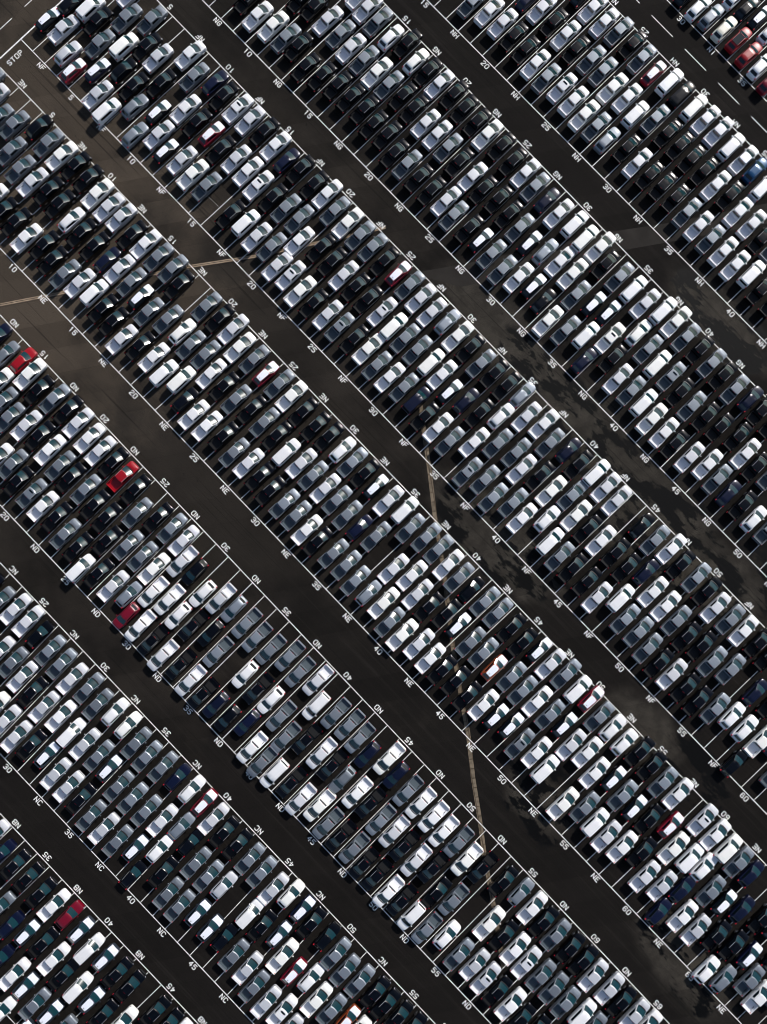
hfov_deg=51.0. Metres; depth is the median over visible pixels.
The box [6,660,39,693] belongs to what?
pickup truck
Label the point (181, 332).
crossover car
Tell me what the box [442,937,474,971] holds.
pickup truck
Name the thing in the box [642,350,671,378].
suv
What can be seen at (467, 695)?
pickup truck
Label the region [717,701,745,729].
crossover car
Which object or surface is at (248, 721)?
hatchback
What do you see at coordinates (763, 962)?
hatchback
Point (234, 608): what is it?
hatchback
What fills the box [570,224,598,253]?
suv
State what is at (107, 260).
hatchback
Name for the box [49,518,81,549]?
pickup truck
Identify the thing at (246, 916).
suv
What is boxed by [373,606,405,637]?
pickup truck
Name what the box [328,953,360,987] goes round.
pickup truck
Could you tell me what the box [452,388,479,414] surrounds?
hatchback
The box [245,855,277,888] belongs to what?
pickup truck
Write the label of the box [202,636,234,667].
pickup truck
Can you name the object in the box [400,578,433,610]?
pickup truck
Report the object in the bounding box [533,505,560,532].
crossover car
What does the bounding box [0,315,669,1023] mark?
road markings
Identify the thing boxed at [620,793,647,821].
compact car
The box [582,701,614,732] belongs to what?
pickup truck
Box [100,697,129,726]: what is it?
crossover car
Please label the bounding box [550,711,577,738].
compact car
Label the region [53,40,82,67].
crossover car
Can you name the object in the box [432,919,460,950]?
crossover car
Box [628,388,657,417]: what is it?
suv
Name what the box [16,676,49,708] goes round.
pickup truck
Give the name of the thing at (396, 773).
hatchback
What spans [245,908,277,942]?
pickup truck
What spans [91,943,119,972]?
compact car
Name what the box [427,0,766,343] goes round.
road markings
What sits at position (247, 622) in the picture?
pickup truck
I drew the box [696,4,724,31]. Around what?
crossover car
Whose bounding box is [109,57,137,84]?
crossover car
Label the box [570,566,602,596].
pickup truck
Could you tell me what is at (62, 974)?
pickup truck
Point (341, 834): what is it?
pickup truck
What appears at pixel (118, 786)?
pickup truck
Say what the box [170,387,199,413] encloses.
hatchback
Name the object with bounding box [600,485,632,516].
pickup truck
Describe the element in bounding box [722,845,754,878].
pickup truck
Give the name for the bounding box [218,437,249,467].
pickup truck
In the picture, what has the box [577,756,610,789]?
pickup truck
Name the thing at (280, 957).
pickup truck
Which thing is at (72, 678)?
pickup truck
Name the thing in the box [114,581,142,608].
hatchback
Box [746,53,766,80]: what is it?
crossover car
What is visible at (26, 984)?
compact car
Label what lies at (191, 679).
pickup truck
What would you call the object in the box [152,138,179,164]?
compact car
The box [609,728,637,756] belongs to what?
crossover car
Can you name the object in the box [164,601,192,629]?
crossover car
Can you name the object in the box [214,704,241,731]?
hatchback
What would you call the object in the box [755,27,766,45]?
crossover car
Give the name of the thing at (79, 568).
suv
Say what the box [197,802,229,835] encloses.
pickup truck
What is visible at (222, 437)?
pickup truck
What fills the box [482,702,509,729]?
compact car
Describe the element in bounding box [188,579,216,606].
crossover car
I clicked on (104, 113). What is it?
suv
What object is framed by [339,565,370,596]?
pickup truck
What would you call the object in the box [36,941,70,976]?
pickup truck
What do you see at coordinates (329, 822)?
pickup truck
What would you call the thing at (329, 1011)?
pickup truck
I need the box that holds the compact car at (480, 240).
[467,227,493,253]
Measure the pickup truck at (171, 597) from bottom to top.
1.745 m
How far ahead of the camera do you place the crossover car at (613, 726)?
120.41 m
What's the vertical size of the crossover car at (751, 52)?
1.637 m
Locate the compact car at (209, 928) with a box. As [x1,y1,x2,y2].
[196,913,223,942]
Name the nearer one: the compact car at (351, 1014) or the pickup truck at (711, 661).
the compact car at (351, 1014)
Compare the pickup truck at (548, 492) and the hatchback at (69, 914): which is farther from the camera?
the pickup truck at (548, 492)
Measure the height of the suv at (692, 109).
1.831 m
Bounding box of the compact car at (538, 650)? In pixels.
[525,636,552,662]
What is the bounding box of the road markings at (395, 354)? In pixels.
[21,0,766,813]
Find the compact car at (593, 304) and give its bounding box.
[579,291,606,317]
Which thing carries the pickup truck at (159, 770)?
on the ground
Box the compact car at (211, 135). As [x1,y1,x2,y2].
[197,121,225,147]
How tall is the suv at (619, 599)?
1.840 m
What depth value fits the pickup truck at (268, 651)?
120.57 m
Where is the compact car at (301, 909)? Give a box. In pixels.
[289,894,315,922]
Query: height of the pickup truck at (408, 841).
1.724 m
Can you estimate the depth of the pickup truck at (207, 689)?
120.30 m
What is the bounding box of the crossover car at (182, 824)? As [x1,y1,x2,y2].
[166,811,195,840]
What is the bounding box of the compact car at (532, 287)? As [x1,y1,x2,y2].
[520,273,546,299]
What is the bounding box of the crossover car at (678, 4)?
[672,0,689,9]
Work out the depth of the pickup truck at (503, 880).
119.74 m
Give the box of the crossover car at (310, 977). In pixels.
[296,962,324,993]
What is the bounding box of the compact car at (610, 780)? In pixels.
[599,764,626,791]
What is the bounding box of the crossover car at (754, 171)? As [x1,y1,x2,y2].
[741,157,766,184]
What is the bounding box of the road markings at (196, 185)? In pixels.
[0,0,766,185]
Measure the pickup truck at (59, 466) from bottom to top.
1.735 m
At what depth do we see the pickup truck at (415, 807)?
119.97 m
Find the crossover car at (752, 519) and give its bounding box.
[739,505,766,532]
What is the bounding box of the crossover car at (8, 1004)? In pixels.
[0,995,17,1020]
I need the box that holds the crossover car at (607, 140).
[593,127,620,154]
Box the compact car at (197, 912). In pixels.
[183,898,211,927]
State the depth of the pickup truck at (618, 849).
119.96 m
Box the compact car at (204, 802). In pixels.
[190,788,218,816]
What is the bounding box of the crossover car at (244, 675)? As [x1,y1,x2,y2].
[231,660,259,687]
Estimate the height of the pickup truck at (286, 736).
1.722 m
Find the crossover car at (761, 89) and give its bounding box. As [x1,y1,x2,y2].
[755,77,766,95]
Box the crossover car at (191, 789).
[177,774,205,804]
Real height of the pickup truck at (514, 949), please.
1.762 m
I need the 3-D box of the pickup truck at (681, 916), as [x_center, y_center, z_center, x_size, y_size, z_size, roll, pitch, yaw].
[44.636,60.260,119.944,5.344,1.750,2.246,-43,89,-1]
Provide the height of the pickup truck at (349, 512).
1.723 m
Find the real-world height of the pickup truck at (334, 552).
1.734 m
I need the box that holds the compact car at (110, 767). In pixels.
[95,754,123,782]
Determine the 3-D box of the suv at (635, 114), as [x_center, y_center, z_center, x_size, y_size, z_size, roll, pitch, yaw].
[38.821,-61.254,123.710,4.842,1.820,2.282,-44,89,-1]
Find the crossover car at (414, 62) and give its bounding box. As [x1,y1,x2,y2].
[402,48,429,75]
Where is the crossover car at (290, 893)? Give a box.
[276,879,304,909]
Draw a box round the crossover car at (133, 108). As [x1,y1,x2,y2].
[120,93,149,120]
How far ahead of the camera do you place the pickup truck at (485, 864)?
119.74 m
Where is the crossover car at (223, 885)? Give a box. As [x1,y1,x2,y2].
[209,870,237,900]
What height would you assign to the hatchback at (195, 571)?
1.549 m
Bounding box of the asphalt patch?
[386,203,766,286]
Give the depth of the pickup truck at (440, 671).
120.67 m
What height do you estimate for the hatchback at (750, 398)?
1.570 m
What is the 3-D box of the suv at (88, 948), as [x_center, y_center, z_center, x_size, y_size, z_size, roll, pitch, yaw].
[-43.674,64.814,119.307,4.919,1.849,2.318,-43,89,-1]
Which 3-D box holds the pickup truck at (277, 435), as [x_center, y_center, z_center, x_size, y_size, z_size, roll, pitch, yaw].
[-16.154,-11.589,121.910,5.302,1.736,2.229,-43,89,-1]
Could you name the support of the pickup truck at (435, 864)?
on the ground
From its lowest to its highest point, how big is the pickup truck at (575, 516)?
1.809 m
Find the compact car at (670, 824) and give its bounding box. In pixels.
[656,811,683,838]
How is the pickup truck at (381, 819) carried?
on the ground
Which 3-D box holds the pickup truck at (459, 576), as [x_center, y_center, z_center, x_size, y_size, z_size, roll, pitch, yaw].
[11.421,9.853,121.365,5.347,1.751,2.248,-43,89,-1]
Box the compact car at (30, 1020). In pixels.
[19,1017,35,1023]
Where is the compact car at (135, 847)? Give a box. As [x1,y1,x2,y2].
[121,833,149,862]
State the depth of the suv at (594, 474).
121.15 m
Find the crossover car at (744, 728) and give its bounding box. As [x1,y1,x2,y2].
[730,714,758,742]
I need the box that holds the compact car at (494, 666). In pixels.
[480,654,507,681]
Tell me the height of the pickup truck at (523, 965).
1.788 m
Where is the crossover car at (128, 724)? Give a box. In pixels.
[113,711,141,740]
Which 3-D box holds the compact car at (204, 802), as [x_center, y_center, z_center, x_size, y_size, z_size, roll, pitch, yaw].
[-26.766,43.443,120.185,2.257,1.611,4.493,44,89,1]
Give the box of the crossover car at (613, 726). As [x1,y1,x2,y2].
[598,714,626,742]
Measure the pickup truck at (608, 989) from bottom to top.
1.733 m
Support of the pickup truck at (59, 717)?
on the ground
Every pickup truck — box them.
[0,593,32,625]
[0,720,33,753]
[0,848,31,881]
[1,465,34,496]
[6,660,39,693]
[10,409,43,441]
[11,605,44,637]
[11,861,45,894]
[14,728,47,761]
[15,478,48,509]
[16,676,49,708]
[18,986,51,1021]
[23,420,56,451]
[23,876,57,909]
[26,491,59,522]
[26,925,60,959]
[27,690,60,723]
[33,434,66,466]
[33,635,66,666]
[36,888,70,922]
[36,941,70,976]
[38,383,71,414]
[39,757,72,790]
[40,501,73,532]
[44,450,76,481]
[44,699,77,732]
[45,648,77,680]
[46,957,79,991]
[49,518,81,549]
[51,395,84,425]
[52,770,85,802]
[54,462,87,493]
[55,662,88,694]
[61,407,94,438]
[61,531,93,562]
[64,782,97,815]
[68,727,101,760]
[70,474,102,505]
[72,672,104,704]
[73,422,105,454]
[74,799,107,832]
[78,489,110,520]
[81,688,113,720]
[82,558,115,588]
[82,739,114,772]
[83,435,116,466]
[87,812,120,844]
[90,502,122,533]
[91,525,123,556]
[96,447,129,477]
[96,570,129,602]
[100,955,133,989]
[101,824,133,857]
[102,769,134,802]
[106,461,139,492]
[111,530,144,560]
[112,968,146,1003]
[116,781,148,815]
[119,473,151,505]
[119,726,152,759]
[121,497,153,528]
[124,609,156,641]
[126,541,158,572]
[130,740,162,772]
[130,794,162,827]
[136,552,170,585]
[137,576,169,607]
[137,624,169,655]
[142,502,174,533]
[145,803,178,837]
[146,639,179,671]
[146,750,178,783]
[146,854,179,889]
[152,876,184,909]
[153,583,185,615]
[156,512,187,544]
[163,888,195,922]
[165,648,196,679]
[166,545,198,576]
[167,525,199,556]
[174,664,206,696]
[177,609,209,640]
[179,846,211,879]
[187,677,219,708]
[191,410,223,441]
[192,859,223,892]
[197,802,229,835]
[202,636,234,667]
[205,582,236,614]
[207,421,239,451]
[208,815,239,848]
[217,937,249,972]
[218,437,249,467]
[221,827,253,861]
[231,607,262,638]
[231,950,263,985]
[232,448,264,478]
[233,842,265,875]
[236,731,268,763]
[237,968,270,1003]
[241,621,272,652]
[242,672,273,704]
[243,461,275,491]
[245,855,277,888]
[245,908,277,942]
[246,745,278,777]
[249,984,281,1019]
[253,475,286,506]
[255,633,286,664]
[257,871,288,905]
[260,420,292,451]
[265,700,297,731]
[265,937,298,974]
[268,488,300,519]
[270,721,301,752]
[274,640,305,671]
[276,766,307,797]
[280,500,311,531]
[284,448,317,478]
[284,656,315,687]
[284,782,316,815]
[290,514,323,545]
[291,722,322,754]
[295,905,327,939]
[296,460,328,490]
[299,981,332,1018]
[301,526,333,557]
[302,664,334,695]
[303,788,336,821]
[305,736,337,769]
[309,473,341,503]
[312,806,344,838]
[315,992,347,1023]
[316,748,347,780]
[317,538,349,568]
[319,936,351,970]
[320,697,351,728]
[321,485,352,515]
[325,819,357,851]
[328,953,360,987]
[330,549,361,580]
[331,499,362,530]
[334,708,365,739]
[336,447,367,477]
[338,831,370,863]
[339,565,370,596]
[341,776,373,808]
[343,963,375,998]
[344,721,375,753]
[348,458,380,488]
[348,846,379,879]
[355,786,386,818]
[358,974,390,1009]
[360,521,391,552]
[361,857,392,890]
[365,803,396,835]
[366,587,399,619]
[369,986,400,1021]
[372,485,404,516]
[372,741,405,774]
[372,874,404,907]
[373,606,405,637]
[377,553,409,584]
[378,814,410,847]
[385,618,418,651]
[386,883,417,915]
[388,829,420,861]
[392,773,423,806]
[394,513,425,543]
[395,559,427,591]
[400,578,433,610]
[400,842,432,876]
[402,628,435,660]
[404,786,437,818]
[410,522,441,552]
[411,911,442,943]
[412,591,444,622]
[414,642,445,674]
[417,799,449,832]
[417,850,449,882]
[420,875,452,909]
[422,534,453,564]
[426,654,457,685]
[428,814,459,846]
[430,598,462,629]
[431,549,463,580]
[437,882,469,915]
[440,665,471,696]
[442,562,474,593]
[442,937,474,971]
[443,825,474,857]
[450,841,483,876]
[451,457,482,487]
[451,680,482,711]
[454,626,486,657]
[458,947,490,981]
[466,689,499,720]
[467,637,498,668]
[467,850,498,883]
[468,586,500,616]
[469,464,500,495]
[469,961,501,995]
[471,905,505,940]
[477,482,508,513]
[481,597,513,628]
[481,974,512,1008]
[487,864,518,897]
[487,918,518,951]
[493,986,526,1021]
[494,612,526,643]
[495,661,527,692]
[497,487,528,518]
[498,931,530,965]
[503,727,535,759]
[505,453,536,484]
[505,502,537,533]
[506,627,538,657]
[506,675,537,706]
[510,945,542,979]
[515,890,547,924]
[520,685,552,717]
[520,736,552,768]
[523,460,555,491]
[524,958,556,992]
[527,904,558,938]
[533,648,566,680]
[533,698,565,730]
[534,475,567,506]
[537,970,568,1005]
[539,918,571,951]
[543,541,574,571]
[545,786,579,820]
[549,658,581,689]
[549,985,580,1019]
[553,930,585,964]
[554,728,586,761]
[555,480,587,510]
[556,552,587,583]
[559,499,592,531]
[566,943,598,977]
[568,791,600,823]
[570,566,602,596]
[570,736,603,768]
[571,514,602,544]
[576,957,608,992]
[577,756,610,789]
[580,581,612,613]
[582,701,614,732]
[584,525,616,556]
[589,472,621,502]
[589,819,622,852]
[592,971,624,1005]
[599,537,630,568]
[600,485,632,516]
[604,984,636,1018]
[605,779,638,811]
[605,829,637,863]
[608,603,640,634]
[609,552,641,583]
[621,616,654,647]
[623,736,655,767]
[624,835,657,868]
[627,859,660,892]
[631,632,663,663]
[632,803,664,835]
[634,750,666,782]
[635,576,668,607]
[638,524,670,555]
[641,648,673,678]
[645,869,677,902]
[646,766,678,797]
[648,590,681,621]
[654,533,686,564]
[654,658,687,690]
[655,831,689,865]
[659,605,691,636]
[661,777,693,810]
[663,549,695,580]
[665,899,698,932]
[668,672,700,703]
[669,621,701,652]
[678,913,711,946]
[679,562,711,592]
[680,685,713,717]
[684,630,717,661]
[685,803,718,836]
[689,576,722,606]
[694,874,726,907]
[695,645,727,677]
[697,818,731,851]
[698,592,730,623]
[698,692,730,724]
[699,918,731,952]
[713,604,745,635]
[713,653,746,684]
[716,928,748,961]
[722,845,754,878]
[725,490,757,520]
[726,614,758,646]
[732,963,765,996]
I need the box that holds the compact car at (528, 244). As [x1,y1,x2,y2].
[516,230,542,256]
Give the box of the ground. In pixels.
[0,0,766,1023]
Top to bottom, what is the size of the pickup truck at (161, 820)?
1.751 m
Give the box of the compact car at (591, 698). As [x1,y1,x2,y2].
[577,685,604,712]
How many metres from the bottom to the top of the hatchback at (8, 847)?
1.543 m
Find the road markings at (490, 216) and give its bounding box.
[202,0,766,576]
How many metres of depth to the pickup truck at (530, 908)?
119.63 m
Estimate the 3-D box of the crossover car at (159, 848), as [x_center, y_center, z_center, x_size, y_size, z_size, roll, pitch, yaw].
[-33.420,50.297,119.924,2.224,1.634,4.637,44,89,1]
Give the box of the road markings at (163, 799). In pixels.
[0,563,435,1023]
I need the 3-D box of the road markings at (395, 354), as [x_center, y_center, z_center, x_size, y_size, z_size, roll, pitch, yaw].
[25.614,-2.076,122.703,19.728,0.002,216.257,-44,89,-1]
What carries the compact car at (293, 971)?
on the ground
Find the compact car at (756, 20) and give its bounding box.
[745,5,766,31]
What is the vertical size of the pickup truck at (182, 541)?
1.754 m
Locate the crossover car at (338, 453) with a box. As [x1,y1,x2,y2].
[328,436,355,463]
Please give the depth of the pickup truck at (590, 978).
119.37 m
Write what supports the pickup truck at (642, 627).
on the ground
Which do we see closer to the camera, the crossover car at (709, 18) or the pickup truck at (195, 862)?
the pickup truck at (195, 862)
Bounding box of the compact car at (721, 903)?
[709,887,737,916]
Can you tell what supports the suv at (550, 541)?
on the ground
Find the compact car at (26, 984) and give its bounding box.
[11,971,40,1000]
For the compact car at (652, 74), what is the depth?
123.72 m
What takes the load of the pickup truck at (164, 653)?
on the ground
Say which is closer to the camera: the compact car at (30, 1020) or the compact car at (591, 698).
the compact car at (30, 1020)
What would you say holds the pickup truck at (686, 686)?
on the ground
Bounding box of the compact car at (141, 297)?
[127,284,155,310]
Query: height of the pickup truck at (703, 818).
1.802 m
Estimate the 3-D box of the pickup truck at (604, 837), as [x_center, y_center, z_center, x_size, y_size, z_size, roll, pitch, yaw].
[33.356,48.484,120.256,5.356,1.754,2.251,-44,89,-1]
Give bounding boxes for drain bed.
[0,227,384,305]
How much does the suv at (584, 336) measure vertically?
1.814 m
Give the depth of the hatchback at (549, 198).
122.95 m
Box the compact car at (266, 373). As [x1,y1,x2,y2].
[252,361,279,386]
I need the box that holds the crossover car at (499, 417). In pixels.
[486,403,514,429]
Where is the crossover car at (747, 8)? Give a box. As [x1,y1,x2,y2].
[732,0,759,23]
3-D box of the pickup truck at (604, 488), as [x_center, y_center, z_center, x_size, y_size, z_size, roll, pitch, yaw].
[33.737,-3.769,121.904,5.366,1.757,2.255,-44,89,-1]
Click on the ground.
(412, 716)
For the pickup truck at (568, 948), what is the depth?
119.49 m
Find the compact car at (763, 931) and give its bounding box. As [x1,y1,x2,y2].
[760,926,766,938]
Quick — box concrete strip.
[419,404,504,967]
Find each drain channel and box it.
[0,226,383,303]
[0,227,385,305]
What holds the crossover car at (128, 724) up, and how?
on the ground
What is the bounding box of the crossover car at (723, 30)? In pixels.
[710,16,737,43]
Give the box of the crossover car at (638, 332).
[624,319,651,346]
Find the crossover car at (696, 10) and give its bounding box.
[684,0,711,22]
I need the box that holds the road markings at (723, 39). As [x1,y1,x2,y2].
[667,0,766,101]
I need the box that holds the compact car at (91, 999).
[77,985,105,1013]
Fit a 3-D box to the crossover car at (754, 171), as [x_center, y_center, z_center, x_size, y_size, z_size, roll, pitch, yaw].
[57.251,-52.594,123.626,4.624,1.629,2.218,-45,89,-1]
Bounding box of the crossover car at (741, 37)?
[724,27,751,54]
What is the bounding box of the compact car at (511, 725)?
[497,711,524,739]
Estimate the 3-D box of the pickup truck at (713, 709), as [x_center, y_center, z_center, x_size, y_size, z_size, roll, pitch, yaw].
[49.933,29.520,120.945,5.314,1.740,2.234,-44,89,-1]
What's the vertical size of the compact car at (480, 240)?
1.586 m
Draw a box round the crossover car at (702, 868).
[688,852,717,881]
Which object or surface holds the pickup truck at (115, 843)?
on the ground
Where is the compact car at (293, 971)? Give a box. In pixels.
[280,956,307,986]
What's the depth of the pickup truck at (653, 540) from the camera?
121.44 m
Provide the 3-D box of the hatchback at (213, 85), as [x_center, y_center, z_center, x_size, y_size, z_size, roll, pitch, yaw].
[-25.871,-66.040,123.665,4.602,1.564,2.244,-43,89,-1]
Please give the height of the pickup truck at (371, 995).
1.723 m
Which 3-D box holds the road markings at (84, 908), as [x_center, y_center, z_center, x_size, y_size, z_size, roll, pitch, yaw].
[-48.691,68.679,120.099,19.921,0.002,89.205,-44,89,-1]
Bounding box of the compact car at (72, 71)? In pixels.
[59,58,87,84]
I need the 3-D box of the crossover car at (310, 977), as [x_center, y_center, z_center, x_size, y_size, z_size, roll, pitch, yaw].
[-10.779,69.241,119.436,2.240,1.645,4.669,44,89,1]
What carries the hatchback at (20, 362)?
on the ground
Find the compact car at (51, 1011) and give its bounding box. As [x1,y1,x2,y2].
[35,997,64,1023]
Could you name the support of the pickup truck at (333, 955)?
on the ground
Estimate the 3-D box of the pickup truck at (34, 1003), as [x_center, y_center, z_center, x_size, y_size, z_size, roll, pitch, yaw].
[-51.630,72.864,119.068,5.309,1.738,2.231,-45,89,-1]
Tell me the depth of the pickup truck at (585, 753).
120.38 m
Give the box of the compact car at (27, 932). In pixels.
[12,918,41,947]
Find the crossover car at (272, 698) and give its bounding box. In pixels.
[257,685,285,713]
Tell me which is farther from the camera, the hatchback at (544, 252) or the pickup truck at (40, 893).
the hatchback at (544, 252)
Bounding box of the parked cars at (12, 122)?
[0,0,766,1023]
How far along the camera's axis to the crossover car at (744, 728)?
120.54 m
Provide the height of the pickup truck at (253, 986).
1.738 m
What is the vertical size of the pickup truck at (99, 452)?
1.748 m
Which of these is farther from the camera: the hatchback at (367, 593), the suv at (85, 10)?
the suv at (85, 10)
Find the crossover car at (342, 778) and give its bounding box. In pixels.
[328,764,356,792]
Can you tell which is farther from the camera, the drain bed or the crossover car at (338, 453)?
the drain bed
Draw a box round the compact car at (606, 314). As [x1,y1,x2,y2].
[594,300,621,325]
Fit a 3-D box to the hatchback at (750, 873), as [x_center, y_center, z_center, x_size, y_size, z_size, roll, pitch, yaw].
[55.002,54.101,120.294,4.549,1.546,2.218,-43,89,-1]
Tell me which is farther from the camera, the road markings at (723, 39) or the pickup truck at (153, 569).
the road markings at (723, 39)
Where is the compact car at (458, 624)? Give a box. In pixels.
[444,612,471,638]
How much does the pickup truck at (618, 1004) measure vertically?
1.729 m
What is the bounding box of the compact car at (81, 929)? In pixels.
[66,915,95,944]
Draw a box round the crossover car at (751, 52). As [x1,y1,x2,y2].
[734,42,762,68]
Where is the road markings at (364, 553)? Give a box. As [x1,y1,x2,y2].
[0,67,766,1023]
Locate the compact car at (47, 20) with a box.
[34,7,61,33]
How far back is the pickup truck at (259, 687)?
120.37 m
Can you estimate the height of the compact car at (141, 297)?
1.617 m
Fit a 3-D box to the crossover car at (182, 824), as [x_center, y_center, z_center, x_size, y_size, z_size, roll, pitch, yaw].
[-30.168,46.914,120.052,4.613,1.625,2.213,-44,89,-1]
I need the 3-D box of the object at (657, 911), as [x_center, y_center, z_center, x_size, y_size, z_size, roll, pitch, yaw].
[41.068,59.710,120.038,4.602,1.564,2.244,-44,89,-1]
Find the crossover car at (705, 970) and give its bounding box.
[691,954,720,984]
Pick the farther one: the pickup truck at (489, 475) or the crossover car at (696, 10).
the crossover car at (696, 10)
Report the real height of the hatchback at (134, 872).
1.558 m
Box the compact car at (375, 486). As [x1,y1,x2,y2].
[362,473,388,499]
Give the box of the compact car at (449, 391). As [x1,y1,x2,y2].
[436,379,462,404]
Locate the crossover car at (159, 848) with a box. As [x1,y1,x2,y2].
[145,834,173,864]
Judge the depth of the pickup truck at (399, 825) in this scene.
119.83 m
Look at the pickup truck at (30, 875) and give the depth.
119.37 m
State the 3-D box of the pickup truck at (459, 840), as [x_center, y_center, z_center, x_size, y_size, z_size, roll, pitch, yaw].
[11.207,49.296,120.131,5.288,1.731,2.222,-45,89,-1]
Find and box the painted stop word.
[7,50,21,65]
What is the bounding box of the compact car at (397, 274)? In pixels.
[384,261,411,286]
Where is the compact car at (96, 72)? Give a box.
[83,58,111,84]
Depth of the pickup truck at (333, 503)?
121.38 m
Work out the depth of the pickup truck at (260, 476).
121.45 m
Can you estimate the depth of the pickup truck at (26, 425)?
121.51 m
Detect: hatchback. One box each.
[0,323,12,343]
[0,341,20,367]
[0,573,5,585]
[0,838,16,862]
[0,910,25,939]
[0,943,15,966]
[8,347,37,373]
[25,620,54,648]
[54,900,84,930]
[56,0,84,18]
[57,207,85,233]
[93,247,121,273]
[112,602,140,628]
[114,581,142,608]
[118,859,147,889]
[163,763,191,791]
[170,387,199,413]
[176,828,203,857]
[181,558,208,584]
[197,619,224,646]
[201,70,229,96]
[202,691,229,717]
[210,922,238,952]
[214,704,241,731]
[220,595,247,622]
[233,708,260,735]
[273,148,300,174]
[313,921,340,951]
[345,514,372,540]
[354,579,381,606]
[354,740,380,767]
[382,761,409,788]
[433,309,460,335]
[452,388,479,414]
[457,576,484,602]
[507,877,534,906]
[508,382,535,407]
[515,0,535,13]
[529,288,556,314]
[531,238,558,265]
[533,187,560,214]
[554,437,581,463]
[569,0,585,9]
[570,347,597,373]
[627,512,654,539]
[631,559,659,585]
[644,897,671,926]
[667,874,695,904]
[708,963,736,993]
[714,480,741,506]
[718,749,746,777]
[727,894,754,923]
[735,386,763,412]
[736,859,764,887]
[741,678,766,706]
[759,954,766,971]
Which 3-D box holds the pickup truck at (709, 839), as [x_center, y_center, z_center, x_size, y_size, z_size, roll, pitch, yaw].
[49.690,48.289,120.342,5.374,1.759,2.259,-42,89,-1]
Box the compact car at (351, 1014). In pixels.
[334,1003,360,1023]
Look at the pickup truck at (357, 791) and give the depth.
119.97 m
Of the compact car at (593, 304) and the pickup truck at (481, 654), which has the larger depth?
the compact car at (593, 304)
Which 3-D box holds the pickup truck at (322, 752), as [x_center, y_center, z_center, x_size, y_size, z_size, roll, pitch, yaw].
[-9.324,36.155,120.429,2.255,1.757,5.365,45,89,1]
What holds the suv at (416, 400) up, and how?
on the ground
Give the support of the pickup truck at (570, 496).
on the ground
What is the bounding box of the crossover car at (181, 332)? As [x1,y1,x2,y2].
[167,318,196,345]
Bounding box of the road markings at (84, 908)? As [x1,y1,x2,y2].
[0,813,198,1023]
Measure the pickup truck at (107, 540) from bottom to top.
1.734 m
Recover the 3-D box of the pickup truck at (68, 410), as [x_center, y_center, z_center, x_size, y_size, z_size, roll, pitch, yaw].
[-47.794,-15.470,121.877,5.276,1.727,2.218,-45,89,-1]
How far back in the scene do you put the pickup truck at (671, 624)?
121.08 m
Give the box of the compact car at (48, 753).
[33,741,61,768]
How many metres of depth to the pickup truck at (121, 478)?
121.34 m
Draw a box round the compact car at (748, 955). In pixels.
[735,940,762,969]
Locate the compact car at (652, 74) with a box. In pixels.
[640,60,666,87]
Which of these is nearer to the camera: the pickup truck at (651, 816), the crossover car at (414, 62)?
the pickup truck at (651, 816)
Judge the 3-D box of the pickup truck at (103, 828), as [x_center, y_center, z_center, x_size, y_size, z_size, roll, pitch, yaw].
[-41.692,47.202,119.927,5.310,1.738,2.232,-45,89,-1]
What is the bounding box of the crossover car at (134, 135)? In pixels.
[120,122,149,149]
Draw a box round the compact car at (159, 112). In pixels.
[144,100,172,126]
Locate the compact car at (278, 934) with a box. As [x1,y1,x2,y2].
[265,919,292,948]
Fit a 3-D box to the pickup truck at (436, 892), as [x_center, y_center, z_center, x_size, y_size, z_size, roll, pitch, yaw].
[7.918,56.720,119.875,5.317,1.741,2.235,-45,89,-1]
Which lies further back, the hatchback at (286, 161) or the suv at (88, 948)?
the hatchback at (286, 161)
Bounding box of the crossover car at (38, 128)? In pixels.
[24,114,53,141]
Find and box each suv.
[56,717,86,747]
[62,971,93,1003]
[65,553,95,582]
[73,932,104,964]
[75,0,105,23]
[79,279,109,307]
[91,97,121,126]
[108,32,139,61]
[148,359,178,387]
[166,365,196,394]
[230,209,260,238]
[234,897,263,929]
[259,757,289,787]
[271,438,300,466]
[301,690,330,720]
[378,312,407,341]
[390,496,418,524]
[397,899,426,929]
[401,386,430,414]
[416,348,444,376]
[529,754,559,784]
[535,527,564,555]
[560,210,588,239]
[562,675,591,704]
[567,997,596,1023]
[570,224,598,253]
[571,321,599,349]
[580,807,609,837]
[581,459,610,487]
[605,583,634,612]
[618,275,647,303]
[620,100,649,129]
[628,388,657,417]
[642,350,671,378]
[647,296,677,325]
[654,68,683,97]
[666,80,695,109]
[674,842,703,873]
[678,94,707,122]
[712,833,742,863]
[715,132,745,161]
[736,260,765,288]
[747,176,766,202]
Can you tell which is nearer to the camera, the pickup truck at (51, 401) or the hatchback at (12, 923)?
the hatchback at (12, 923)
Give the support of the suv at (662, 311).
on the ground
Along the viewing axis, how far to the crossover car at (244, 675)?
120.35 m
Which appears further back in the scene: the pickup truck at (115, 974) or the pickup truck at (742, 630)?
the pickup truck at (742, 630)
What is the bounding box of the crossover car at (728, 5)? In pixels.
[721,0,740,11]
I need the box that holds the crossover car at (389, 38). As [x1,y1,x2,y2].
[377,24,404,51]
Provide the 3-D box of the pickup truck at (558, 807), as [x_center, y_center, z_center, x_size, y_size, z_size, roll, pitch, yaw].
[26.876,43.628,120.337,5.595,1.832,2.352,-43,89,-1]

